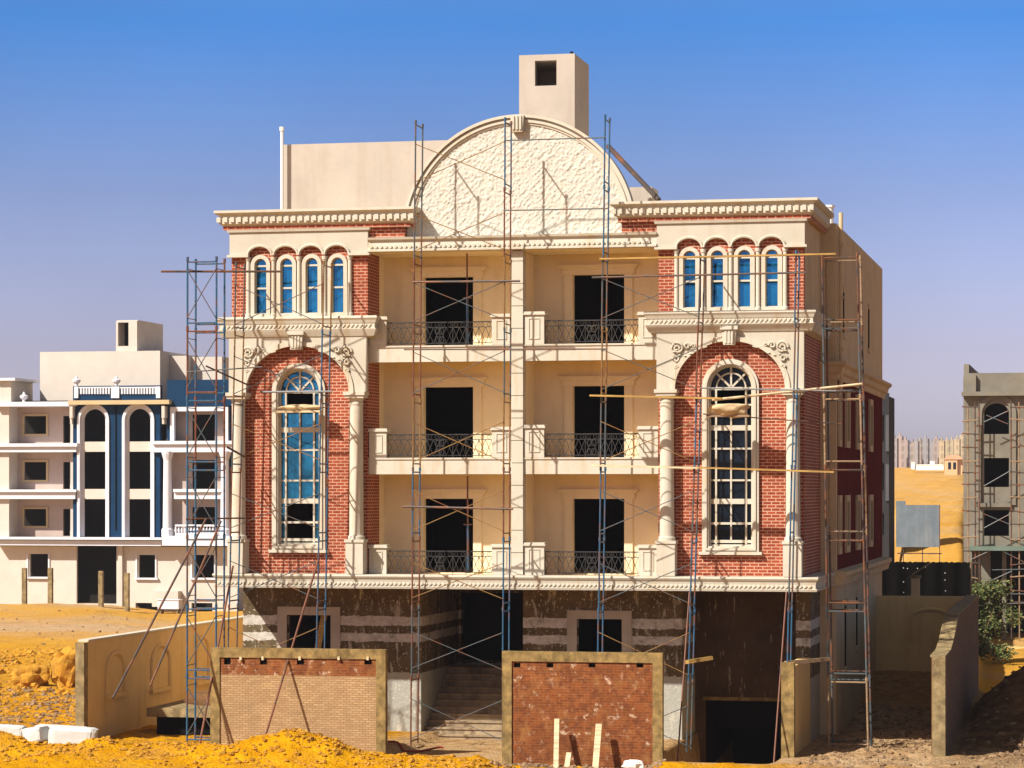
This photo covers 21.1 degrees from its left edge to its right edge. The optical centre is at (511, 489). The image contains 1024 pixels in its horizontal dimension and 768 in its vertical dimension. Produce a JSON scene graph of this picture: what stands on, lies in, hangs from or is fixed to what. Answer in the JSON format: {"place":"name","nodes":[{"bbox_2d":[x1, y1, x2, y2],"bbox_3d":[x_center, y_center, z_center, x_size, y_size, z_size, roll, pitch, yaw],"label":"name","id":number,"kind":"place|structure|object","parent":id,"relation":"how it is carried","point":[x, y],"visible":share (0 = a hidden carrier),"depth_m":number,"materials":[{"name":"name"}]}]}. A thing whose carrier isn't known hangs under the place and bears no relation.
{"place":"outdoors","nodes":[
{"label":"outdoors","id":0,"kind":"place"},
{"bbox_2d":[0,467,1023,767],"bbox_3d":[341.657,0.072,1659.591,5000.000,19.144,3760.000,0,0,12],"label":"ground","id":1,"kind":"structure","parent":0,"point":[896,689],"depth_m":80.45,"materials":[{"name":"sand"}]},
{"bbox_2d":[0,724,26,735],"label":"white block","id":2,"kind":"object","parent":1,"relation":"on","point":[16,730],"depth_m":71.98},
{"bbox_2d":[22,568,26,603],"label":"concrete post","id":3,"kind":"object","parent":1,"relation":"on","point":[24,585],"visible":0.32,"depth_m":188.46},
{"bbox_2d":[9,664,49,687],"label":"boulder","id":4,"kind":"object","parent":1,"relation":"on","point":[23,676],"visible":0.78,"depth_m":97.66,"materials":[{"name":"stone"}]},
{"bbox_2d":[22,726,48,741],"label":"white block","id":5,"kind":"object","parent":1,"relation":"on","point":[33,734],"depth_m":71.84,"materials":[{"name":"stone"}]},
{"bbox_2d":[0,647,74,716],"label":"sand clods","id":6,"kind":"object","parent":1,"relation":"on","point":[10,657],"visible":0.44,"depth_m":97.22,"materials":[{"name":"sand"}]},
{"bbox_2d":[0,687,74,725],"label":"rubble","id":7,"kind":"object","parent":1,"relation":"on","point":[33,703],"visible":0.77,"depth_m":86.77,"materials":[{"name":"stone"}]},
{"bbox_2d":[48,568,52,602],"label":"concrete post","id":8,"kind":"object","parent":1,"relation":"on","point":[50,585],"visible":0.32,"depth_m":188.06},
{"bbox_2d":[51,645,74,687],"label":"boulder","id":9,"kind":"object","parent":1,"relation":"on","point":[63,668],"visible":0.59,"depth_m":97.45,"materials":[{"name":"stone"}]},
{"bbox_2d":[48,725,98,743],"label":"white block","id":10,"kind":"object","parent":1,"relation":"on","point":[64,734],"depth_m":71.61,"materials":[{"name":"stone"}]},
{"bbox_2d":[98,571,103,606],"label":"concrete post","id":11,"kind":"object","parent":1,"relation":"on","point":[100,588],"visible":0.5,"depth_m":187.30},
{"bbox_2d":[0,320,242,611],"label":"apartment building","id":12,"kind":"structure","parent":1,"relation":"on","point":[92,463],"depth_m":192.88,"materials":[{"name":"white paint"}]},
{"bbox_2d":[22,414,48,435],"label":"window frame","id":13,"kind":"structure","parent":12,"relation":"in","point":[23,415],"depth_m":194.27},
{"bbox_2d":[22,460,48,481],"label":"window frame","id":14,"kind":"structure","parent":12,"relation":"in","point":[23,461],"depth_m":194.27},
{"bbox_2d":[22,507,48,527],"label":"window frame","id":15,"kind":"structure","parent":12,"relation":"in","point":[23,508],"depth_m":194.27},
{"bbox_2d":[26,554,49,578],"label":"window frame","id":16,"kind":"structure","parent":12,"relation":"in","point":[26,554],"depth_m":192.80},
{"bbox_2d":[77,405,108,536],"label":"arched window","id":17,"kind":"structure","parent":12,"relation":"in","point":[82,494],"depth_m":191.91,"materials":[{"name":"paint"}]},
{"bbox_2d":[122,404,154,536],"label":"arched window","id":18,"kind":"structure","parent":12,"relation":"in","point":[127,446],"depth_m":191.21,"materials":[{"name":"paint"}]},
{"bbox_2d":[134,555,157,579],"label":"window frame","id":19,"kind":"structure","parent":12,"relation":"in","point":[135,578],"depth_m":191.07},
{"bbox_2d":[189,555,214,579],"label":"window frame","id":20,"kind":"structure","parent":12,"relation":"in","point":[190,578],"depth_m":190.37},
{"bbox_2d":[124,573,129,611],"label":"concrete post","id":21,"kind":"object","parent":1,"relation":"on","point":[126,591],"visible":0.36,"depth_m":186.91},
{"bbox_2d":[75,616,242,736],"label":"lot wall","id":22,"kind":"structure","parent":1,"relation":"on","point":[102,663],"depth_m":79.51,"materials":[{"name":"paint"}]},
{"bbox_2d":[112,518,206,698],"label":"scaffold pole","id":23,"kind":"object","parent":1,"relation":"on","point":[158,610],"visible":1,"depth_m":73.23,"materials":[{"name":"metal"}]},
{"bbox_2d":[157,599,182,613],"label":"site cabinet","id":24,"kind":"object","parent":1,"relation":"on","point":[176,604],"visible":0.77,"depth_m":187.06,"materials":[{"name":"metal"}]},
{"bbox_2d":[146,700,209,735],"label":"concrete platform","id":25,"kind":"structure","parent":1,"relation":"on","point":[171,718],"depth_m":77.47,"materials":[{"name":"beige"}]},
{"bbox_2d":[183,689,209,705],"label":"rubble heap","id":26,"kind":"object","parent":25,"relation":"on","point":[201,697],"visible":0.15,"depth_m":78.48,"materials":[{"name":"stone"}]},
{"bbox_2d":[149,520,221,686],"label":"scaffold pole","id":27,"kind":"object","parent":1,"relation":"on","point":[183,608],"visible":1,"depth_m":73.35,"materials":[{"name":"metal"}]},
{"bbox_2d":[186,256,225,741],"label":"scaffold tower","id":28,"kind":"structure","parent":1,"relation":"on","point":[195,469],"depth_m":75.26,"materials":[{"name":"metal"}]},
{"bbox_2d":[161,270,280,272],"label":"scaffold pole","id":29,"kind":"object","parent":28,"relation":"attached to","point":[222,271],"visible":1,"depth_m":75.50,"materials":[{"name":"metal"}]},
{"bbox_2d":[199,565,233,742],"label":"scaffold pole","id":30,"kind":"object","parent":1,"relation":"on","point":[218,643],"visible":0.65,"depth_m":74.29,"materials":[{"name":"metal"}]},
{"bbox_2d":[0,728,504,767],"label":"sand clods","id":31,"kind":"object","parent":1,"relation":"on","point":[57,749],"visible":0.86,"depth_m":69.99,"materials":[{"name":"sand"}]},
{"bbox_2d":[227,261,332,647],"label":"scaffold tower","id":32,"kind":"structure","parent":1,"relation":"on","point":[240,464],"depth_m":76.29,"materials":[{"name":"metal"}]},
{"bbox_2d":[260,390,331,392],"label":"scaffold pole","id":33,"kind":"object","parent":32,"relation":"attached to","point":[329,391],"visible":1,"depth_m":75.81,"materials":[{"name":"grey metal"}]},
{"bbox_2d":[275,410,322,412],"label":"scaffold board","id":34,"kind":"object","parent":32,"relation":"on","point":[299,411],"visible":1,"depth_m":76.68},
{"bbox_2d":[278,404,324,409],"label":"sack","id":35,"kind":"object","parent":32,"relation":"on","point":[300,407],"visible":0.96,"depth_m":76.75,"materials":[{"name":"fabric"}]},
{"bbox_2d":[265,560,318,734],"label":"scaffold pole","id":36,"kind":"object","parent":1,"relation":"on","point":[287,662],"visible":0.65,"depth_m":73.57,"materials":[{"name":"metal"}]},
{"bbox_2d":[210,647,387,753],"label":"brick wall","id":37,"kind":"structure","parent":1,"relation":"on","point":[341,694],"depth_m":73.17,"materials":[{"name":"brick"}]},
{"bbox_2d":[388,740,443,752],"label":"hose","id":38,"kind":"object","parent":1,"relation":"on","point":[404,750],"visible":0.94,"depth_m":74.58,"materials":[{"name":"red rubber"}]},
{"bbox_2d":[410,117,511,745],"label":"scaffold tower","id":39,"kind":"structure","parent":1,"relation":"on","point":[420,401],"depth_m":75.21,"materials":[{"name":"metal"}]},
{"bbox_2d":[403,505,512,509],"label":"scaffold pole","id":40,"kind":"object","parent":39,"relation":"attached to","point":[450,507],"visible":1,"depth_m":74.87,"materials":[{"name":"metal"}]},
{"bbox_2d":[413,280,519,282],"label":"scaffold pole","id":41,"kind":"object","parent":39,"relation":"attached to","point":[466,281],"visible":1,"depth_m":74.83,"materials":[{"name":"metal"}]},
{"bbox_2d":[404,348,606,349],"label":"scaffold pole","id":42,"kind":"object","parent":39,"relation":"attached to","point":[522,349],"visible":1,"depth_m":74.47,"materials":[{"name":"metal"}]},
{"bbox_2d":[504,137,605,140],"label":"scaffold pole","id":43,"kind":"object","parent":39,"relation":"attached to","point":[554,138],"visible":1,"depth_m":74.33,"materials":[{"name":"metal"}]},
{"bbox_2d":[504,208,607,210],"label":"scaffold pole","id":44,"kind":"object","parent":39,"relation":"attached to","point":[556,209],"visible":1,"depth_m":74.32,"materials":[{"name":"metal"}]},
{"bbox_2d":[212,51,891,763],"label":"apartment building","id":45,"kind":"structure","parent":1,"relation":"on","point":[346,209],"depth_m":77.32,"materials":[{"name":"paint"}]},
{"bbox_2d":[251,255,270,316],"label":"arched window","id":46,"kind":"structure","parent":45,"relation":"in","point":[260,282],"depth_m":77.54,"materials":[{"name":"paint"}]},
{"bbox_2d":[276,254,296,316],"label":"arched window","id":47,"kind":"structure","parent":45,"relation":"in","point":[286,281],"depth_m":77.41,"materials":[{"name":"paint"}]},
{"bbox_2d":[268,363,328,552],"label":"tall window","id":48,"kind":"structure","parent":45,"relation":"in","point":[295,474],"depth_m":77.37,"materials":[{"name":"glass"}]},
{"bbox_2d":[302,254,321,315],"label":"arched window","id":49,"kind":"structure","parent":45,"relation":"in","point":[312,268],"depth_m":77.22,"materials":[{"name":"glass"}]},
{"bbox_2d":[315,615,326,647],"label":"timber board","id":50,"kind":"object","parent":45,"relation":"on","point":[320,632],"visible":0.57,"depth_m":79.10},
{"bbox_2d":[327,253,347,315],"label":"arched window","id":51,"kind":"structure","parent":45,"relation":"in","point":[340,266],"depth_m":77.09,"materials":[{"name":"glass"}]},
{"bbox_2d":[464,253,469,344],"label":"steel prop","id":52,"kind":"object","parent":45,"relation":"on","point":[467,319],"visible":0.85,"depth_m":77.00,"materials":[{"name":"blue paint"}]},
{"bbox_2d":[463,476,471,571],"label":"steel prop","id":53,"kind":"object","parent":45,"relation":"on","point":[467,524],"visible":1,"depth_m":76.99,"materials":[{"name":"blue paint"}]},
{"bbox_2d":[606,144,660,200],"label":"roof pole","id":54,"kind":"object","parent":45,"relation":"on","point":[635,175],"visible":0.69,"depth_m":76.53,"materials":[{"name":"wood"}]},
{"bbox_2d":[679,247,699,310],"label":"arched window","id":55,"kind":"structure","parent":45,"relation":"in","point":[688,292],"depth_m":75.03,"materials":[{"name":"glass"}]},
{"bbox_2d":[707,246,727,310],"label":"arched window","id":56,"kind":"structure","parent":45,"relation":"in","point":[717,286],"depth_m":74.81,"materials":[{"name":"paint"}]},
{"bbox_2d":[699,359,761,554],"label":"tall window","id":57,"kind":"structure","parent":45,"relation":"in","point":[730,497],"depth_m":74.81,"materials":[{"name":"paint"}]},
{"bbox_2d":[734,246,754,309],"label":"arched window","id":58,"kind":"structure","parent":45,"relation":"in","point":[744,285],"depth_m":74.68,"materials":[{"name":"glass"}]},
{"bbox_2d":[761,245,782,309],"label":"arched window","id":59,"kind":"structure","parent":45,"relation":"in","point":[771,284],"depth_m":74.51,"materials":[{"name":"paint"}]},
{"bbox_2d":[838,388,841,446],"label":"side window","id":60,"kind":"structure","parent":45,"relation":"in","point":[839,394],"depth_m":79.03,"materials":[{"name":"paint"}]},
{"bbox_2d":[838,495,841,553],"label":"side window","id":61,"kind":"structure","parent":45,"relation":"in","point":[839,496],"depth_m":79.01,"materials":[{"name":"paint"}]},
{"bbox_2d":[845,393,850,447],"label":"side window","id":62,"kind":"structure","parent":45,"relation":"in","point":[847,395],"depth_m":81.36,"materials":[{"name":"paint"}]},
{"bbox_2d":[845,495,850,552],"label":"side window","id":63,"kind":"structure","parent":45,"relation":"in","point":[847,497],"depth_m":81.20,"materials":[{"name":"paint"}]},
{"bbox_2d":[856,394,859,449],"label":"side window","id":64,"kind":"structure","parent":45,"relation":"in","point":[857,395],"depth_m":84.60,"materials":[{"name":"paint"}]},
{"bbox_2d":[856,591,859,650],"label":"side window","id":65,"kind":"structure","parent":45,"relation":"in","point":[857,592],"depth_m":84.81,"materials":[{"name":"paint"}]},
{"bbox_2d":[856,495,860,549],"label":"side window","id":66,"kind":"structure","parent":45,"relation":"in","point":[858,497],"depth_m":85.18,"materials":[{"name":"paint"}]},
{"bbox_2d":[868,399,873,451],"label":"side window","id":67,"kind":"structure","parent":45,"relation":"in","point":[870,402],"depth_m":89.29,"materials":[{"name":"paint"}]},
{"bbox_2d":[868,495,873,546],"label":"side window","id":68,"kind":"structure","parent":45,"relation":"in","point":[870,497],"depth_m":89.20,"materials":[{"name":"paint"}]},
{"bbox_2d":[553,719,559,767],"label":"timber stake","id":69,"kind":"object","parent":1,"relation":"on","point":[556,742],"visible":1,"depth_m":71.11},
{"bbox_2d":[489,759,666,767],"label":"rubble","id":70,"kind":"object","parent":1,"relation":"on","point":[537,765],"visible":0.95,"depth_m":70.63,"materials":[{"name":"stone"}]},
{"bbox_2d":[621,760,643,767],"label":"white bag","id":71,"kind":"object","parent":70,"relation":"on","point":[633,764],"visible":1,"depth_m":70.48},
{"bbox_2d":[502,651,663,767],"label":"brick wall","id":72,"kind":"structure","parent":1,"relation":"on","point":[619,696],"depth_m":71.58,"materials":[{"name":"brick"}]},
{"bbox_2d":[592,724,601,767],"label":"timber stake","id":73,"kind":"object","parent":1,"relation":"on","point":[597,743],"visible":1,"depth_m":70.90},
{"bbox_2d":[597,114,705,751],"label":"scaffold tower","id":74,"kind":"structure","parent":1,"relation":"on","point":[605,459],"depth_m":74.11,"materials":[{"name":"metal"}]},
{"bbox_2d":[591,465,700,468],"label":"scaffold board","id":75,"kind":"object","parent":74,"relation":"on","point":[645,466],"visible":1,"depth_m":73.70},
{"bbox_2d":[589,395,721,398],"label":"scaffold board","id":76,"kind":"object","parent":74,"relation":"on","point":[655,396],"visible":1,"depth_m":73.64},
{"bbox_2d":[592,272,805,277],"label":"scaffold pole","id":77,"kind":"object","parent":74,"relation":"attached to","point":[699,274],"visible":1,"depth_m":73.47,"materials":[{"name":"metal"}]},
{"bbox_2d":[685,656,712,663],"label":"scaffold board","id":78,"kind":"object","parent":74,"relation":"on","point":[696,660],"visible":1,"depth_m":73.27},
{"bbox_2d":[599,253,835,259],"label":"scaffold board","id":79,"kind":"object","parent":74,"relation":"on","point":[719,256],"visible":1,"depth_m":73.30,"materials":[{"name":"wood"}]},
{"bbox_2d":[677,592,689,761],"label":"scaffold pole","id":80,"kind":"object","parent":1,"relation":"on","point":[683,677],"visible":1,"depth_m":72.62,"materials":[{"name":"metal"}]},
{"bbox_2d":[773,592,786,762],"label":"scaffold pole","id":81,"kind":"object","parent":1,"relation":"on","point":[780,677],"visible":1,"depth_m":72.16,"materials":[{"name":"metal"}]},
{"bbox_2d":[781,657,809,757],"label":"ramp wall","id":82,"kind":"structure","parent":1,"relation":"on","point":[795,709],"depth_m":72.06,"materials":[{"name":"paint"}]},
{"bbox_2d":[787,250,800,661],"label":"scaffold tower","id":83,"kind":"structure","parent":82,"relation":"on","point":[792,538],"depth_m":73.07,"materials":[{"name":"metal"}]},
{"bbox_2d":[698,467,833,472],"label":"scaffold board","id":84,"kind":"object","parent":83,"relation":"on","point":[766,469],"visible":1,"depth_m":72.99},
{"bbox_2d":[700,387,835,391],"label":"scaffold pole","id":85,"kind":"object","parent":83,"relation":"attached to","point":[768,389],"visible":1,"depth_m":73.11,"materials":[{"name":"grey metal"}]},
{"bbox_2d":[703,413,841,424],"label":"scaffold pole","id":86,"kind":"object","parent":83,"relation":"attached to","point":[782,419],"visible":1,"depth_m":73.56,"materials":[{"name":"metal"}]},
{"bbox_2d":[706,415,750,416],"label":"scaffold board","id":87,"kind":"object","parent":86,"relation":"on","point":[728,416],"visible":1,"depth_m":73.40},
{"bbox_2d":[707,403,749,417],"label":"mortar sack","id":88,"kind":"object","parent":87,"relation":"on","point":[728,409],"visible":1,"depth_m":73.33,"materials":[{"name":"fabric"}]},
{"bbox_2d":[712,383,861,400],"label":"scaffold pole","id":89,"kind":"object","parent":83,"relation":"attached to","point":[784,392],"visible":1,"depth_m":73.49,"materials":[{"name":"wood"}]},
{"bbox_2d":[821,252,871,748],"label":"scaffold tower","id":90,"kind":"structure","parent":1,"relation":"on","point":[859,327],"depth_m":73.95,"materials":[{"name":"metal"}]},
{"bbox_2d":[784,657,830,663],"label":"scaffold board","id":91,"kind":"object","parent":90,"relation":"on","point":[812,660],"visible":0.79,"depth_m":73.47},
{"bbox_2d":[793,703,930,767],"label":"rubble","id":92,"kind":"object","parent":1,"relation":"on","point":[811,759],"visible":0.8,"depth_m":75.74,"materials":[{"name":"stone"}]},
{"bbox_2d":[882,393,894,561],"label":"apartment building","id":93,"kind":"structure","parent":1,"relation":"on","point":[888,475],"depth_m":168.59,"materials":[{"name":"paint"}]},
{"bbox_2d":[895,438,898,467],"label":"apartment block","id":94,"kind":"structure","parent":1,"relation":"on","point":[896,452],"depth_m":1011.01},
{"bbox_2d":[897,433,903,467],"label":"apartment block","id":95,"kind":"structure","parent":1,"relation":"on","point":[900,437],"depth_m":1046.72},
{"bbox_2d":[902,437,909,467],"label":"apartment block","id":96,"kind":"structure","parent":1,"relation":"on","point":[905,453],"depth_m":1023.88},
{"bbox_2d":[914,438,919,464],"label":"apartment block","id":97,"kind":"structure","parent":1,"relation":"on","point":[916,451],"depth_m":1014.96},
{"bbox_2d":[896,501,941,561],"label":"hoarding","id":98,"kind":"object","parent":1,"relation":"on","point":[917,525],"visible":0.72,"depth_m":149.99,"materials":[{"name":"grey metal"}]},
{"bbox_2d":[909,562,930,595],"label":"gate post","id":99,"kind":"object","parent":1,"relation":"on","point":[915,585],"visible":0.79,"depth_m":93.39,"materials":[{"name":"concrete"}]},
{"bbox_2d":[876,596,964,671],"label":"lot wall","id":100,"kind":"structure","parent":1,"relation":"on","point":[908,629],"depth_m":91.79,"materials":[{"name":"paint"}]},
{"bbox_2d":[922,436,928,463],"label":"apartment block","id":101,"kind":"structure","parent":1,"relation":"on","point":[925,449],"depth_m":1028.81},
{"bbox_2d":[882,561,971,595],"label":"net fence","id":102,"kind":"object","parent":1,"relation":"on","point":[946,579],"visible":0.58,"depth_m":104.28,"materials":[{"name":"black"}]},
{"bbox_2d":[916,464,943,469],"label":"shed","id":103,"kind":"structure","parent":1,"relation":"on","point":[929,466],"depth_m":789.13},
{"bbox_2d":[933,436,939,463],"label":"apartment block","id":104,"kind":"structure","parent":1,"relation":"on","point":[936,449],"depth_m":1042.80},
{"bbox_2d":[939,438,944,464],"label":"apartment block","id":105,"kind":"structure","parent":1,"relation":"on","point":[941,450],"depth_m":1019.81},
{"bbox_2d":[944,455,962,474],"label":"guard house","id":106,"kind":"structure","parent":1,"relation":"on","point":[953,464],"depth_m":699.74,"materials":[{"name":"beige"}]},
{"bbox_2d":[930,595,978,756],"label":"lot wall","id":107,"kind":"structure","parent":1,"relation":"on","point":[954,655],"depth_m":77.21,"materials":[{"name":"beige concrete"}]},
{"bbox_2d":[954,436,960,455],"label":"apartment block","id":108,"kind":"structure","parent":1,"relation":"on","point":[957,446],"depth_m":1010.88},
{"bbox_2d":[947,666,1023,767],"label":"rubble","id":109,"kind":"object","parent":1,"relation":"on","point":[1009,743],"visible":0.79,"depth_m":74.45,"materials":[{"name":"stone"}]},
{"bbox_2d":[962,364,1023,639],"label":"apartment building","id":110,"kind":"structure","parent":1,"relation":"on","point":[993,394],"depth_m":161.23,"materials":[{"name":"grey"}]},
{"bbox_2d":[962,400,1023,641],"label":"scaffold tower","id":111,"kind":"structure","parent":1,"relation":"on","point":[978,484],"depth_m":159.91,"materials":[{"name":"metal"}]},
{"bbox_2d":[972,578,1023,662],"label":"bush","id":112,"kind":"object","parent":1,"relation":"on","point":[989,625],"visible":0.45,"depth_m":137.52,"materials":[{"name":"green plant"}]},
{"bbox_2d":[0,0,1023,441],"label":"sky","id":113,"kind":"structure","parent":0,"point":[125,125],"materials":[{"name":"blue"}]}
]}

